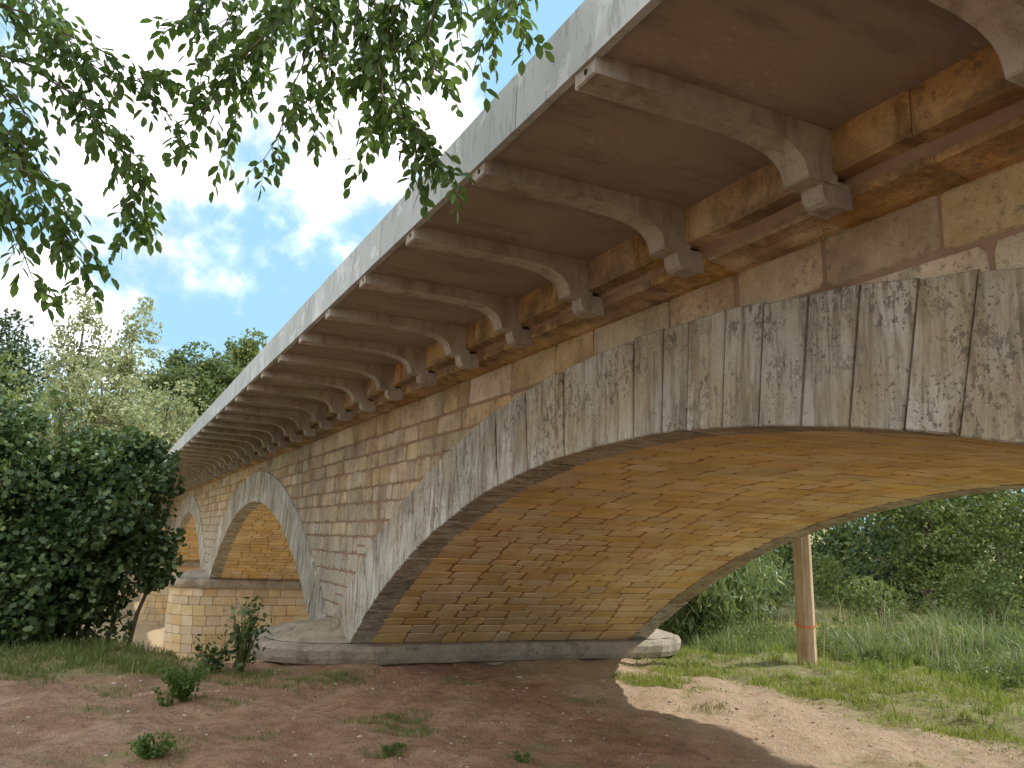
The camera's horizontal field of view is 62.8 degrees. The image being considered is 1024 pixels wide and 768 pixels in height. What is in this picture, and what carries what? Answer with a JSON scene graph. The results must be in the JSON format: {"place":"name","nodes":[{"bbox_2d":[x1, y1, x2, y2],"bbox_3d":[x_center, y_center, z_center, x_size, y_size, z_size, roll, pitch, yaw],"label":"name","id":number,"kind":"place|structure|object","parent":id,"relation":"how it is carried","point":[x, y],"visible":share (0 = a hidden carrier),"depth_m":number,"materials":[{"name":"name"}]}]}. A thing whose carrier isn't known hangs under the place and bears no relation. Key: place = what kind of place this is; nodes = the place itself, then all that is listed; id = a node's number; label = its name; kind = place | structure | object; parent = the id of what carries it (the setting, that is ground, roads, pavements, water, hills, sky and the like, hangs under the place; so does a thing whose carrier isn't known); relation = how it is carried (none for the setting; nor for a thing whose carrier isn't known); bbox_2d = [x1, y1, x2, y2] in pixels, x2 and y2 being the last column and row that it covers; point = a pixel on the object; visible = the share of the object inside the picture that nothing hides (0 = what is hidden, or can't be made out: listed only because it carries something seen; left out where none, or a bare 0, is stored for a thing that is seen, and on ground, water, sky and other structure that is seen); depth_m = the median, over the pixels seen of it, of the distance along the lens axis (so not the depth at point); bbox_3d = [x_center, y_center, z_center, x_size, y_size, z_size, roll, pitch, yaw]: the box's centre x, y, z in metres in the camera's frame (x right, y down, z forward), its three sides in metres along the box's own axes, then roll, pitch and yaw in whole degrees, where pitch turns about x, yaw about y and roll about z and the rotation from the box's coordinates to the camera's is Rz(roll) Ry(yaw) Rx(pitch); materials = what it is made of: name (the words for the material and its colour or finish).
{"place":"outdoors","nodes":[
{"label":"outdoors","id":0,"kind":"place"},
{"bbox_2d":[0,529,1023,767],"bbox_3d":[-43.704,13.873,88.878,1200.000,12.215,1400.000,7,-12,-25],"label":"ground","id":1,"kind":"structure","parent":0,"point":[67,731],"depth_m":8.72,"materials":[{"name":"brown soil"}]},
{"bbox_2d":[0,350,55,459],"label":"oak tree","id":2,"kind":"object","parent":1,"relation":"on","point":[10,393],"visible":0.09,"depth_m":39.49,"materials":[{"name":"green plant"}]},
{"bbox_2d":[0,308,62,443],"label":"pine tree","id":3,"kind":"object","parent":1,"relation":"on","point":[24,351],"visible":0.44,"depth_m":59.34,"materials":[{"name":"green plant"}]},
{"bbox_2d":[30,285,113,464],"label":"poplar tree","id":4,"kind":"object","parent":1,"relation":"on","point":[89,321],"visible":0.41,"depth_m":49.43,"materials":[{"name":"green plant"}]},
{"bbox_2d":[0,383,186,648],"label":"broadleaf shrub","id":5,"kind":"object","parent":1,"relation":"on","point":[58,535],"visible":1,"depth_m":12.99,"materials":[{"name":"green plant"}]},
{"bbox_2d":[13,343,182,504],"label":"poplar tree","id":6,"kind":"object","parent":1,"relation":"on","point":[100,411],"visible":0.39,"depth_m":46.23,"materials":[{"name":"green plant"}]},
{"bbox_2d":[90,297,162,438],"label":"poplar tree","id":7,"kind":"object","parent":1,"relation":"on","point":[129,364],"visible":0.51,"depth_m":49.70,"materials":[{"name":"green plant"}]},
{"bbox_2d":[79,386,196,517],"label":"oak tree","id":8,"kind":"object","parent":1,"relation":"on","point":[164,411],"depth_m":65.58,"materials":[{"name":"green plant"}]},
{"bbox_2d":[127,731,178,759],"bbox_3d":[-2.927,2.939,6.838,0.398,0.230,0.328,7,-12,-25],"label":"leafy weed","id":9,"kind":"object","parent":1,"relation":"on","point":[145,747],"visible":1,"depth_m":6.83,"materials":[{"name":"green plant"}]},
{"bbox_2d":[150,685,179,706],"bbox_3d":[-3.636,3.283,8.805,0.294,0.202,0.295,7,-12,-25],"label":"leafy weed","id":10,"kind":"object","parent":1,"relation":"on","point":[169,701],"visible":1,"depth_m":8.81,"materials":[{"name":"green plant"}]},
{"bbox_2d":[129,379,207,603],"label":"poplar tree","id":11,"kind":"object","parent":1,"relation":"on","point":[182,410],"visible":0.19,"depth_m":55.43,"materials":[{"name":"green plant"}]},
{"bbox_2d":[156,657,215,701],"bbox_3d":[-3.575,3.217,9.102,0.538,0.463,0.548,-4,-12,30],"label":"leafy weed","id":12,"kind":"object","parent":1,"relation":"on","point":[185,687],"visible":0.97,"depth_m":9.03,"materials":[{"name":"green plant"}]},
{"bbox_2d":[134,341,242,421],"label":"oak tree","id":13,"kind":"object","parent":1,"relation":"on","point":[210,384],"visible":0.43,"depth_m":122.02,"materials":[{"name":"green plant"}]},
{"bbox_2d":[193,634,234,672],"bbox_3d":[-3.942,3.568,11.079,0.543,0.528,0.470,7,-12,-25],"label":"elm sapling","id":14,"kind":"object","parent":1,"relation":"on","point":[214,653],"visible":0.95,"depth_m":11.08,"materials":[{"name":"green plant"}]},
{"bbox_2d":[216,327,268,375],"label":"oak tree","id":15,"kind":"object","parent":1,"relation":"on","point":[249,349],"visible":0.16,"depth_m":133.90,"materials":[{"name":"green plant"}]},
{"bbox_2d":[217,595,272,672],"bbox_3d":[-3.585,3.343,11.278,0.706,1.041,0.948,6,-11,-18],"label":"elm sapling","id":16,"kind":"object","parent":1,"relation":"on","point":[242,650],"visible":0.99,"depth_m":11.14,"materials":[{"name":"leaf"},{"name":"bark"}]},
{"bbox_2d":[0,0,553,322],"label":"elm tree","id":17,"kind":"object","parent":1,"relation":"on","point":[369,63],"visible":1,"depth_m":3.99,"materials":[{"name":"green plant"}]},
{"bbox_2d":[0,631,731,767],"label":"grass tufts","id":18,"kind":"object","parent":1,"relation":"on","point":[94,646],"visible":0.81,"depth_m":10.63,"materials":[{"name":"green plant"}]},
{"bbox_2d":[379,742,405,755],"bbox_3d":[-1.004,3.099,7.095,0.245,0.132,0.142,7,-12,-25],"label":"leafy weed","id":19,"kind":"object","parent":1,"relation":"on","point":[392,747],"visible":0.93,"depth_m":7.11,"materials":[{"name":"green plant"}]},
{"bbox_2d":[0,658,1005,767],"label":"pebbles","id":20,"kind":"object","parent":1,"relation":"on","point":[462,765],"visible":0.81,"depth_m":9.05,"materials":[{"name":"stone"}]},
{"bbox_2d":[0,662,1015,767],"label":"fallen leaves","id":21,"kind":"object","parent":1,"relation":"on","point":[455,710],"visible":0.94,"depth_m":8.40,"materials":[{"name":"brown plant"}]},
{"bbox_2d":[514,750,530,762],"bbox_3d":[0.081,3.124,7.026,0.163,0.097,0.130,7,-12,-25],"label":"leafy weed","id":22,"kind":"object","parent":1,"relation":"on","point":[517,755],"visible":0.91,"depth_m":7.01,"materials":[{"name":"green plant"}]},
{"bbox_2d":[129,0,1023,665],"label":"stone arch bridge","id":23,"kind":"structure","parent":1,"relation":"on","point":[675,310],"depth_m":6.08,"materials":[{"name":"stone"}]},
{"bbox_2d":[658,550,793,640],"bbox_3d":[4.934,4.896,20.221,3.455,2.895,5.886,-7,-14,39],"label":"giant reed clump","id":24,"kind":"object","parent":1,"relation":"on","point":[735,593],"visible":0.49,"depth_m":18.68,"materials":[{"name":"green plant"}]},
{"bbox_2d":[792,534,817,665],"bbox_3d":[4.963,2.232,14.423,0.460,5.400,0.339,7,-12,-25],"label":"wooden post","id":25,"kind":"object","parent":1,"relation":"on","point":[805,623],"visible":0.49,"depth_m":14.06,"materials":[{"name":"brown wood"}]},
{"bbox_2d":[679,601,1023,690],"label":"tall weeds","id":26,"kind":"object","parent":1,"relation":"on","point":[885,641],"visible":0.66,"depth_m":15.35,"materials":[{"name":"green plant"}]},
{"bbox_2d":[754,594,1022,673],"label":"dry stalks","id":27,"kind":"object","parent":1,"relation":"on","point":[940,631],"visible":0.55,"depth_m":16.32,"materials":[{"name":"green plant"}]},
{"bbox_2d":[762,516,1023,598],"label":"woodland","id":28,"kind":"object","parent":1,"relation":"on","point":[786,555],"visible":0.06,"depth_m":29.75,"materials":[{"name":"green plant"}]},
{"bbox_2d":[764,489,1023,607],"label":"riverside thicket","id":29,"kind":"object","parent":1,"relation":"on","point":[867,532],"visible":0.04,"depth_m":27.38,"materials":[{"name":"green plant"}]},
{"bbox_2d":[774,545,1023,632],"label":"bramble thicket","id":30,"kind":"object","parent":1,"relation":"on","point":[864,591],"visible":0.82,"depth_m":20.41,"materials":[{"name":"green plant"}]},
{"bbox_2d":[843,488,1023,608],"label":"willow tree","id":31,"kind":"object","parent":1,"relation":"on","point":[929,543],"visible":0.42,"depth_m":22.40,"materials":[{"name":"green plant"}]},
{"bbox_2d":[909,489,1023,604],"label":"poplar tree","id":32,"kind":"object","parent":1,"relation":"on","point":[1007,544],"visible":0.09,"depth_m":28.15,"materials":[{"name":"green plant"}]},
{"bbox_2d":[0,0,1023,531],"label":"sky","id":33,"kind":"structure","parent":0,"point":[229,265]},
{"bbox_2d":[559,599,1023,767],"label":"meadow grass","id":34,"kind":"structure","parent":0,"point":[997,698],"depth_m":11.92,"materials":[{"name":"green plant"}]}
]}

